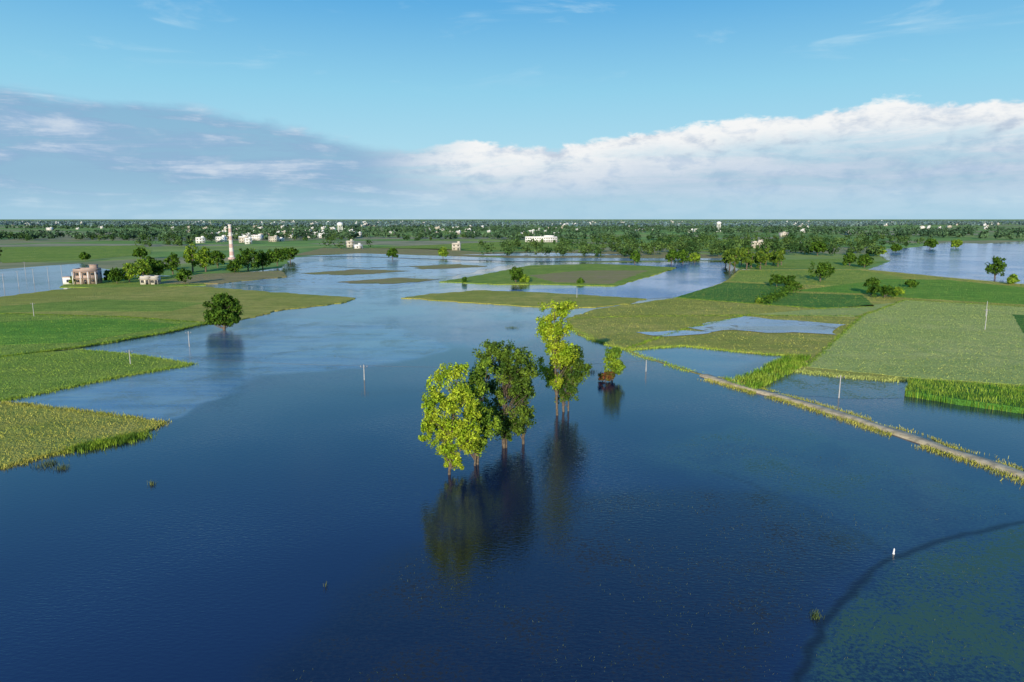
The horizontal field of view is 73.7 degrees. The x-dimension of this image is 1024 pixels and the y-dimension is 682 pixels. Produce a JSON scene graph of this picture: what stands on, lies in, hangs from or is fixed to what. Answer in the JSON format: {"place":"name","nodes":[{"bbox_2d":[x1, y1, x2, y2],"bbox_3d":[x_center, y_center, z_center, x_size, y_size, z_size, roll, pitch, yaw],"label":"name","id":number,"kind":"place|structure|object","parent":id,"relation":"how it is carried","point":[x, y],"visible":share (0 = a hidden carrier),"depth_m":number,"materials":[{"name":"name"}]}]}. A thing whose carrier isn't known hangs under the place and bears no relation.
{"place":"outdoors","nodes":[
{"label":"outdoors","id":0,"kind":"place"},
{"bbox_2d":[0,245,153,262],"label":"crop field","id":1,"kind":"structure","parent":0,"point":[31,254],"depth_m":619.10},
{"bbox_2d":[0,403,160,468],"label":"crop field","id":2,"kind":"structure","parent":0,"point":[40,445],"depth_m":98.12,"materials":[{"name":"plant"}]},
{"bbox_2d":[0,318,180,344],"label":"paddy field","id":3,"kind":"structure","parent":0,"point":[79,328],"depth_m":186.25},
{"bbox_2d":[0,350,191,400],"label":"crop field","id":4,"kind":"structure","parent":0,"point":[63,381],"depth_m":138.17,"materials":[{"name":"plant"}]},
{"bbox_2d":[0,299,200,312],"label":"crop field","id":5,"kind":"structure","parent":0,"point":[109,305],"depth_m":235.63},
{"bbox_2d":[0,313,204,356],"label":"crop field","id":6,"kind":"structure","parent":0,"point":[6,349],"depth_m":183.19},
{"bbox_2d":[59,276,203,287],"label":"crop field","id":7,"kind":"structure","parent":0,"point":[134,282],"depth_m":315.01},
{"bbox_2d":[62,264,102,284],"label":"farmhouse","id":8,"kind":"object","parent":7,"relation":"on","point":[92,274],"visible":0.99,"depth_m":316.75,"materials":[{"name":"beige paint"}]},
{"bbox_2d":[140,275,151,284],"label":"farm shed","id":9,"kind":"structure","parent":7,"relation":"on","point":[145,280],"depth_m":314.62,"materials":[{"name":"beige paint"}]},
{"bbox_2d":[150,275,160,284],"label":"farm shed","id":10,"kind":"structure","parent":7,"relation":"on","point":[155,279],"depth_m":314.74,"materials":[{"name":"beige paint"}]},
{"bbox_2d":[0,286,358,321],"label":"crop field","id":11,"kind":"structure","parent":0,"point":[254,303],"depth_m":259.61,"materials":[{"name":"plant"}]},
{"bbox_2d":[161,271,287,283],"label":"crop field","id":12,"kind":"structure","parent":0,"point":[215,278],"depth_m":352.25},
{"bbox_2d":[268,235,278,241],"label":"village house","id":13,"kind":"structure","parent":0,"point":[274,238],"depth_m":911.08,"materials":[{"name":"beige paint"}]},
{"bbox_2d":[307,269,398,274],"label":"mud bank","id":14,"kind":"structure","parent":0,"point":[353,272],"depth_m":387.53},
{"bbox_2d":[220,257,508,289],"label":"silty flood water","id":15,"kind":"structure","parent":0,"point":[305,279],"depth_m":367.68,"materials":[{"name":"liquid"}]},
{"bbox_2d":[328,262,443,267],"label":"flood channel water","id":16,"kind":"structure","parent":0,"point":[394,264],"depth_m":444.71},
{"bbox_2d":[348,277,440,284],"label":"mud bank","id":17,"kind":"structure","parent":0,"point":[390,280],"depth_m":337.09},
{"bbox_2d":[291,248,504,256],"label":"crop field","id":18,"kind":"structure","parent":0,"point":[401,251],"depth_m":619.10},
{"bbox_2d":[0,314,807,401],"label":"green crop grass","id":19,"kind":"structure","parent":0,"point":[184,365],"depth_m":146.94,"materials":[{"name":"green plant"}]},
{"bbox_2d":[414,264,489,268],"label":"mud bank","id":20,"kind":"structure","parent":0,"point":[446,266],"depth_m":436.51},
{"bbox_2d":[374,241,611,249],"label":"crop field","id":21,"kind":"structure","parent":0,"point":[475,246],"depth_m":754.32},
{"bbox_2d":[0,282,1023,681],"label":"flood water","id":22,"kind":"structure","parent":0,"point":[254,520],"depth_m":67.56,"materials":[{"name":"liquid"}]},
{"bbox_2d":[0,297,1020,454],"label":"bank weeds","id":23,"kind":"object","parent":22,"relation":"on","point":[107,441],"visible":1,"depth_m":166.03,"materials":[{"name":"green plant"}]},
{"bbox_2d":[30,320,1013,681],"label":"water weeds","id":24,"kind":"object","parent":22,"relation":"on","point":[814,612],"visible":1,"depth_m":67.79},
{"bbox_2d":[602,347,625,379],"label":"mango tree","id":25,"kind":"object","parent":22,"relation":"on","point":[615,365],"visible":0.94,"depth_m":127.73,"materials":[{"name":"green plant"}]},
{"bbox_2d":[725,353,810,389],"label":"reed bed","id":26,"kind":"object","parent":22,"relation":"on","point":[757,378],"visible":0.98,"depth_m":134.10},
{"bbox_2d":[906,379,1023,413],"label":"maize stand","id":27,"kind":"object","parent":22,"relation":"on","point":[955,400],"visible":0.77,"depth_m":113.81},
{"bbox_2d":[0,219,1023,275],"bbox_3d":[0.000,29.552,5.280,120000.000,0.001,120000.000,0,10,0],"label":"ground","id":28,"kind":"structure","parent":0,"point":[161,250],"depth_m":926.50,"materials":[{"name":"plant"}]},
{"bbox_2d":[79,252,90,259],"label":"shrub","id":29,"kind":"object","parent":28,"relation":"on","point":[84,255],"visible":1,"depth_m":496.07,"materials":[{"name":"green plant"}]},
{"bbox_2d":[106,267,124,282],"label":"mango tree","id":30,"kind":"object","parent":28,"relation":"on","point":[115,275],"visible":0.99,"depth_m":319.07,"materials":[{"name":"green plant"}]},
{"bbox_2d":[120,262,136,282],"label":"mango tree","id":31,"kind":"object","parent":28,"relation":"on","point":[128,272],"visible":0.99,"depth_m":323.42,"materials":[{"name":"green plant"}]},
{"bbox_2d":[132,247,147,258],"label":"mango tree","id":32,"kind":"object","parent":28,"relation":"on","point":[140,252],"visible":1,"depth_m":516.61,"materials":[{"name":"green plant"}]},
{"bbox_2d":[131,258,152,277],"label":"mango tree","id":33,"kind":"object","parent":28,"relation":"on","point":[146,269],"visible":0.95,"depth_m":341.94,"materials":[{"name":"green plant"}]},
{"bbox_2d":[148,260,167,275],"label":"mango tree","id":34,"kind":"object","parent":28,"relation":"on","point":[159,267],"visible":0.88,"depth_m":351.19,"materials":[{"name":"green plant"}]},
{"bbox_2d":[162,252,180,274],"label":"mango tree","id":35,"kind":"object","parent":28,"relation":"on","point":[173,264],"visible":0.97,"depth_m":372.79,"materials":[{"name":"green plant"}]},
{"bbox_2d":[174,267,193,283],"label":"mango tree","id":36,"kind":"object","parent":28,"relation":"on","point":[182,274],"visible":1,"depth_m":315.23,"materials":[{"name":"green plant"}]},
{"bbox_2d":[183,243,199,271],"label":"mango tree","id":37,"kind":"object","parent":28,"relation":"on","point":[188,257],"visible":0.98,"depth_m":391.19,"materials":[{"name":"green plant"}]},
{"bbox_2d":[195,246,214,271],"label":"mango tree","id":38,"kind":"object","parent":28,"relation":"on","point":[204,260],"visible":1,"depth_m":391.31,"materials":[{"name":"green plant"}]},
{"bbox_2d":[210,250,225,267],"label":"mango tree","id":39,"kind":"object","parent":28,"relation":"on","point":[217,254],"visible":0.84,"depth_m":426.09,"materials":[{"name":"green plant"}]},
{"bbox_2d":[202,292,243,329],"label":"mango tree","id":40,"kind":"object","parent":28,"relation":"on","point":[224,308],"visible":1,"depth_m":185.19,"materials":[{"name":"green plant"}]},
{"bbox_2d":[228,224,235,258],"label":"brick kiln chimney","id":41,"kind":"object","parent":28,"relation":"on","point":[231,252],"visible":0.96,"depth_m":516.50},
{"bbox_2d":[225,259,243,271],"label":"mango tree","id":42,"kind":"object","parent":28,"relation":"on","point":[235,265],"visible":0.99,"depth_m":385.28,"materials":[{"name":"green plant"}]},
{"bbox_2d":[233,248,260,270],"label":"mango tree","id":43,"kind":"object","parent":28,"relation":"on","point":[247,255],"visible":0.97,"depth_m":397.40,"materials":[{"name":"green plant"}]},
{"bbox_2d":[251,234,263,239],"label":"village house","id":44,"kind":"structure","parent":28,"relation":"on","point":[258,237],"depth_m":982.48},
{"bbox_2d":[253,250,273,268],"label":"mango tree","id":45,"kind":"object","parent":28,"relation":"on","point":[264,257],"visible":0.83,"depth_m":411.26,"materials":[{"name":"green plant"}]},
{"bbox_2d":[267,247,286,265],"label":"mango tree","id":46,"kind":"object","parent":28,"relation":"on","point":[277,254],"visible":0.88,"depth_m":441.28,"materials":[{"name":"green plant"}]},
{"bbox_2d":[283,247,298,260],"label":"mango tree","id":47,"kind":"object","parent":28,"relation":"on","point":[292,251],"visible":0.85,"depth_m":496.08,"materials":[{"name":"green plant"}]},
{"bbox_2d":[386,248,398,258],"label":"mango tree","id":48,"kind":"object","parent":28,"relation":"on","point":[392,252],"visible":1,"depth_m":516.77,"materials":[{"name":"green plant"}]},
{"bbox_2d":[437,247,448,256],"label":"shrub","id":49,"kind":"object","parent":28,"relation":"on","point":[442,251],"visible":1,"depth_m":528.41,"materials":[{"name":"green plant"}]},
{"bbox_2d":[418,362,483,474],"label":"eucalyptus tree","id":50,"kind":"object","parent":28,"relation":"on","point":[444,431],"visible":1,"depth_m":79.50,"materials":[{"name":"green plant"}]},
{"bbox_2d":[452,241,460,249],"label":"village house","id":51,"kind":"structure","parent":28,"relation":"on","point":[456,246],"depth_m":661.78,"materials":[{"name":"beige paint"}]},
{"bbox_2d":[0,230,932,257],"bbox_3d":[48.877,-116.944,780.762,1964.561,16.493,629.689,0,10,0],"label":"distant trees","id":52,"kind":"object","parent":28,"relation":"on","point":[797,244],"visible":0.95,"depth_m":684.02,"materials":[{"name":"plant"}]},
{"bbox_2d":[458,357,503,465],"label":"eucalyptus tree","id":53,"kind":"object","parent":28,"relation":"on","point":[477,376],"visible":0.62,"depth_m":82.77,"materials":[{"name":"green plant"}]},
{"bbox_2d":[6,220,998,226],"bbox_3d":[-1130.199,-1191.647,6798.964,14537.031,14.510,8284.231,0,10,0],"label":"distant town","id":54,"kind":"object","parent":28,"relation":"on","point":[560,223],"visible":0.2,"depth_m":3627.95,"materials":[{"name":"beige paint"}]},
{"bbox_2d":[472,339,536,447],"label":"eucalyptus tree","id":55,"kind":"object","parent":28,"relation":"on","point":[504,356],"visible":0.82,"depth_m":88.50,"materials":[{"name":"green plant"}]},
{"bbox_2d":[0,223,1023,239],"bbox_3d":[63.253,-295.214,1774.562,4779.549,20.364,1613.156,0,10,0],"label":"distant tree belt","id":56,"kind":"object","parent":28,"relation":"on","point":[474,233],"visible":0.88,"depth_m":1299.05,"materials":[{"name":"green plant"}]},
{"bbox_2d":[0,220,1023,227],"bbox_3d":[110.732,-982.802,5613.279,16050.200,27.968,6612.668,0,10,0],"label":"horizon tree belt","id":57,"kind":"object","parent":28,"relation":"on","point":[777,223],"visible":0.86,"depth_m":3198.49,"materials":[{"name":"green plant"}]},
{"bbox_2d":[509,266,523,281],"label":"mango tree","id":58,"kind":"object","parent":28,"relation":"on","point":[515,272],"visible":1,"depth_m":323.40,"materials":[{"name":"green plant"}]},
{"bbox_2d":[505,350,539,443],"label":"eucalyptus tree","id":59,"kind":"object","parent":28,"relation":"on","point":[532,372],"visible":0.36,"depth_m":90.34,"materials":[{"name":"green plant"}]},
{"bbox_2d":[525,235,556,241],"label":"school building","id":60,"kind":"structure","parent":28,"relation":"on","point":[536,239],"depth_m":898.84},
{"bbox_2d":[535,299,579,414],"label":"eucalyptus tree","id":61,"kind":"object","parent":28,"relation":"on","point":[550,330],"visible":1,"depth_m":103.16,"materials":[{"name":"green plant"}]},
{"bbox_2d":[545,341,592,411],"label":"eucalyptus tree","id":62,"kind":"object","parent":28,"relation":"on","point":[571,379],"visible":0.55,"depth_m":106.19,"materials":[{"name":"green plant"}]},
{"bbox_2d":[597,370,614,381],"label":"shrub","id":63,"kind":"object","parent":28,"relation":"on","point":[607,376],"visible":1,"depth_m":127.09,"materials":[{"name":"brown plant"}]},
{"bbox_2d":[629,251,639,263],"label":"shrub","id":64,"kind":"object","parent":28,"relation":"on","point":[634,255],"visible":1,"depth_m":458.49,"materials":[{"name":"green plant"}]},
{"bbox_2d":[629,350,700,374],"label":"field bund","id":65,"kind":"structure","parent":28,"relation":"on","point":[633,352],"depth_m":142.30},
{"bbox_2d":[665,249,678,262],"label":"mango tree","id":66,"kind":"object","parent":28,"relation":"on","point":[672,255],"visible":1,"depth_m":467.40,"materials":[{"name":"green plant"}]},
{"bbox_2d":[677,249,689,261],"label":"mango tree","id":67,"kind":"object","parent":28,"relation":"on","point":[683,253],"visible":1,"depth_m":467.46,"materials":[{"name":"green plant"}]},
{"bbox_2d":[689,252,700,260],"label":"mango tree","id":68,"kind":"object","parent":28,"relation":"on","point":[696,257],"visible":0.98,"depth_m":476.57,"materials":[{"name":"green plant"}]},
{"bbox_2d":[725,248,734,267],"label":"poplar tree","id":69,"kind":"object","parent":28,"relation":"on","point":[730,258],"visible":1,"depth_m":424.55,"materials":[{"name":"green plant"}]},
{"bbox_2d":[732,247,740,267],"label":"poplar tree","id":70,"kind":"object","parent":28,"relation":"on","point":[737,253],"visible":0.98,"depth_m":425.99,"materials":[{"name":"green plant"}]},
{"bbox_2d":[741,247,751,268],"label":"poplar tree","id":71,"kind":"object","parent":28,"relation":"on","point":[746,258],"visible":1,"depth_m":411.68,"materials":[{"name":"green plant"}]},
{"bbox_2d":[756,248,765,269],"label":"poplar tree","id":72,"kind":"object","parent":28,"relation":"on","point":[761,257],"visible":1,"depth_m":410.72,"materials":[{"name":"green plant"}]},
{"bbox_2d":[768,274,785,286],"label":"mango tree","id":73,"kind":"object","parent":28,"relation":"on","point":[777,278],"visible":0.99,"depth_m":303.70,"materials":[{"name":"green plant"}]},
{"bbox_2d":[750,283,808,303],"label":"field hedge","id":74,"kind":"object","parent":28,"relation":"on","point":[786,290],"visible":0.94,"depth_m":264.95,"materials":[{"name":"green plant"}]},
{"bbox_2d":[782,275,799,286],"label":"mango tree","id":75,"kind":"object","parent":28,"relation":"on","point":[790,280],"visible":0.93,"depth_m":299.62,"materials":[{"name":"green plant"}]},
{"bbox_2d":[809,241,827,255],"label":"mango tree","id":76,"kind":"object","parent":28,"relation":"on","point":[822,245],"visible":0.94,"depth_m":564.76,"materials":[{"name":"green plant"}]},
{"bbox_2d":[808,261,834,281],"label":"mango tree","id":77,"kind":"object","parent":28,"relation":"on","point":[822,269],"visible":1,"depth_m":327.53,"materials":[{"name":"green plant"}]},
{"bbox_2d":[842,252,856,265],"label":"mango tree","id":78,"kind":"object","parent":28,"relation":"on","point":[850,257],"visible":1,"depth_m":442.06,"materials":[{"name":"green plant"}]},
{"bbox_2d":[856,253,873,267],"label":"mango tree","id":79,"kind":"object","parent":28,"relation":"on","point":[864,260],"visible":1,"depth_m":426.00,"materials":[{"name":"green plant"}]},
{"bbox_2d":[863,277,880,294],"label":"mango tree","id":80,"kind":"object","parent":28,"relation":"on","point":[874,282],"visible":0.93,"depth_m":269.18,"materials":[{"name":"green plant"}]},
{"bbox_2d":[875,245,886,254],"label":"mango tree","id":81,"kind":"object","parent":28,"relation":"on","point":[881,250],"visible":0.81,"depth_m":564.99,"materials":[{"name":"green plant"}]},
{"bbox_2d":[871,285,897,297],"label":"tree","id":82,"kind":"object","parent":28,"relation":"on","point":[883,290],"visible":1,"depth_m":261.08,"materials":[{"name":"green plant"}]},
{"bbox_2d":[890,244,902,251],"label":"shrub","id":83,"kind":"object","parent":28,"relation":"on","point":[895,247],"visible":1,"depth_m":623.70,"materials":[{"name":"green plant"}]},
{"bbox_2d":[904,279,919,287],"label":"shrub","id":84,"kind":"object","parent":28,"relation":"on","point":[911,283],"visible":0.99,"depth_m":300.60,"materials":[{"name":"green plant"}]},
{"bbox_2d":[923,239,937,247],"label":"mango tree","id":85,"kind":"object","parent":28,"relation":"on","point":[932,243],"visible":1,"depth_m":695.12,"materials":[{"name":"green plant"}]},
{"bbox_2d":[951,239,962,247],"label":"mango tree","id":86,"kind":"object","parent":28,"relation":"on","point":[957,243],"visible":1,"depth_m":715.46,"materials":[{"name":"green plant"}]},
{"bbox_2d":[984,256,1007,278],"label":"mango tree","id":87,"kind":"object","parent":28,"relation":"on","point":[998,265],"visible":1,"depth_m":347.00,"materials":[{"name":"green plant"}]},
{"bbox_2d":[1007,273,1020,283],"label":"shrub","id":88,"kind":"object","parent":28,"relation":"on","point":[1012,278],"visible":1,"depth_m":315.43,"materials":[{"name":"green plant"}]},
{"bbox_2d":[0,269,1023,487],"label":"dry crop grass","id":89,"kind":"structure","parent":0,"point":[59,408],"depth_m":105.73,"materials":[{"name":"plant"}]},
{"bbox_2d":[635,330,711,335],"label":"puddle water","id":90,"kind":"structure","parent":89,"relation":"on","point":[675,333],"depth_m":180.78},
{"bbox_2d":[691,316,844,334],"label":"puddle water","id":91,"kind":"structure","parent":89,"relation":"on","point":[744,323],"depth_m":190.87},
{"bbox_2d":[0,241,1023,281],"bbox_3d":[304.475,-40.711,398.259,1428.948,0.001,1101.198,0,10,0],"label":"flood water","id":92,"kind":"structure","parent":0,"point":[41,274],"depth_m":420.12,"materials":[{"name":"liquid"}]},
{"bbox_2d":[0,0,1023,218],"label":"sky","id":93,"kind":"structure","parent":0,"point":[110,109],"materials":[{"name":"blue"}]},
{"bbox_2d":[310,253,722,260],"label":"flood channel water","id":94,"kind":"structure","parent":0,"point":[506,259],"depth_m":523.58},
{"bbox_2d":[402,290,647,308],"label":"crop field","id":95,"kind":"structure","parent":0,"point":[524,299],"depth_m":259.61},
{"bbox_2d":[464,253,648,255],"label":"flood channel water","id":96,"kind":"structure","parent":0,"point":[547,254],"depth_m":582.62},
{"bbox_2d":[438,264,677,285],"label":"crop field","id":97,"kind":"structure","parent":0,"point":[503,277],"depth_m":378.12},
{"bbox_2d":[529,270,647,283],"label":"crop field","id":98,"kind":"structure","parent":0,"point":[599,276],"depth_m":357.90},
{"bbox_2d":[481,250,721,260],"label":"crop field","id":99,"kind":"structure","parent":0,"point":[658,255],"depth_m":553.01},
{"bbox_2d":[491,262,724,298],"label":"open flood water","id":100,"kind":"structure","parent":0,"point":[683,279],"depth_m":316.92,"materials":[{"name":"liquid"}]},
{"bbox_2d":[624,240,834,251],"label":"crop field","id":101,"kind":"structure","parent":0,"point":[783,246],"depth_m":782.82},
{"bbox_2d":[678,282,784,302],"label":"paddy field","id":102,"kind":"structure","parent":0,"point":[767,289],"depth_m":280.43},
{"bbox_2d":[566,269,1023,386],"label":"crop field","id":103,"kind":"structure","parent":0,"point":[730,340],"depth_m":197.48,"materials":[{"name":"plant"}]},
{"bbox_2d":[743,258,882,267],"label":"crop field","id":104,"kind":"structure","parent":0,"point":[806,263],"depth_m":455.71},
{"bbox_2d":[763,247,769,265],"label":"poplar tree","id":105,"kind":"object","parent":104,"relation":"on","point":[767,249],"visible":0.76,"depth_m":443.73,"materials":[{"name":"green plant"}]},
{"bbox_2d":[773,249,783,266],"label":"poplar tree","id":106,"kind":"object","parent":104,"relation":"on","point":[778,253],"visible":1,"depth_m":431.97,"materials":[{"name":"green plant"}]},
{"bbox_2d":[730,270,903,285],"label":"crop field","id":107,"kind":"structure","parent":0,"point":[849,277],"depth_m":358.50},
{"bbox_2d":[763,293,872,307],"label":"paddy field","id":108,"kind":"structure","parent":0,"point":[843,300],"depth_m":252.81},
{"bbox_2d":[751,303,892,316],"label":"crop field","id":109,"kind":"structure","parent":0,"point":[841,311],"depth_m":222.74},
{"bbox_2d":[760,372,908,401],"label":"pond weed water","id":110,"kind":"structure","parent":0,"point":[811,385],"depth_m":123.24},
{"bbox_2d":[700,374,1023,479],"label":"dirt track","id":111,"kind":"structure","parent":0,"point":[944,448],"depth_m":97.17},
{"bbox_2d":[787,300,1023,384],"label":"crop field","id":112,"kind":"structure","parent":0,"point":[934,365],"depth_m":162.85,"materials":[{"name":"plant"}]},
{"bbox_2d":[798,279,1023,303],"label":"paddy field","id":113,"kind":"structure","parent":0,"point":[938,289],"depth_m":288.08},
{"bbox_2d":[871,244,1023,282],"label":"open flood water","id":114,"kind":"structure","parent":0,"point":[968,261],"depth_m":500.67,"materials":[{"name":"liquid"}]},
{"bbox_2d":[1013,314,1023,331],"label":"paddy field","id":115,"kind":"structure","parent":0,"point":[1020,320],"depth_m":202.57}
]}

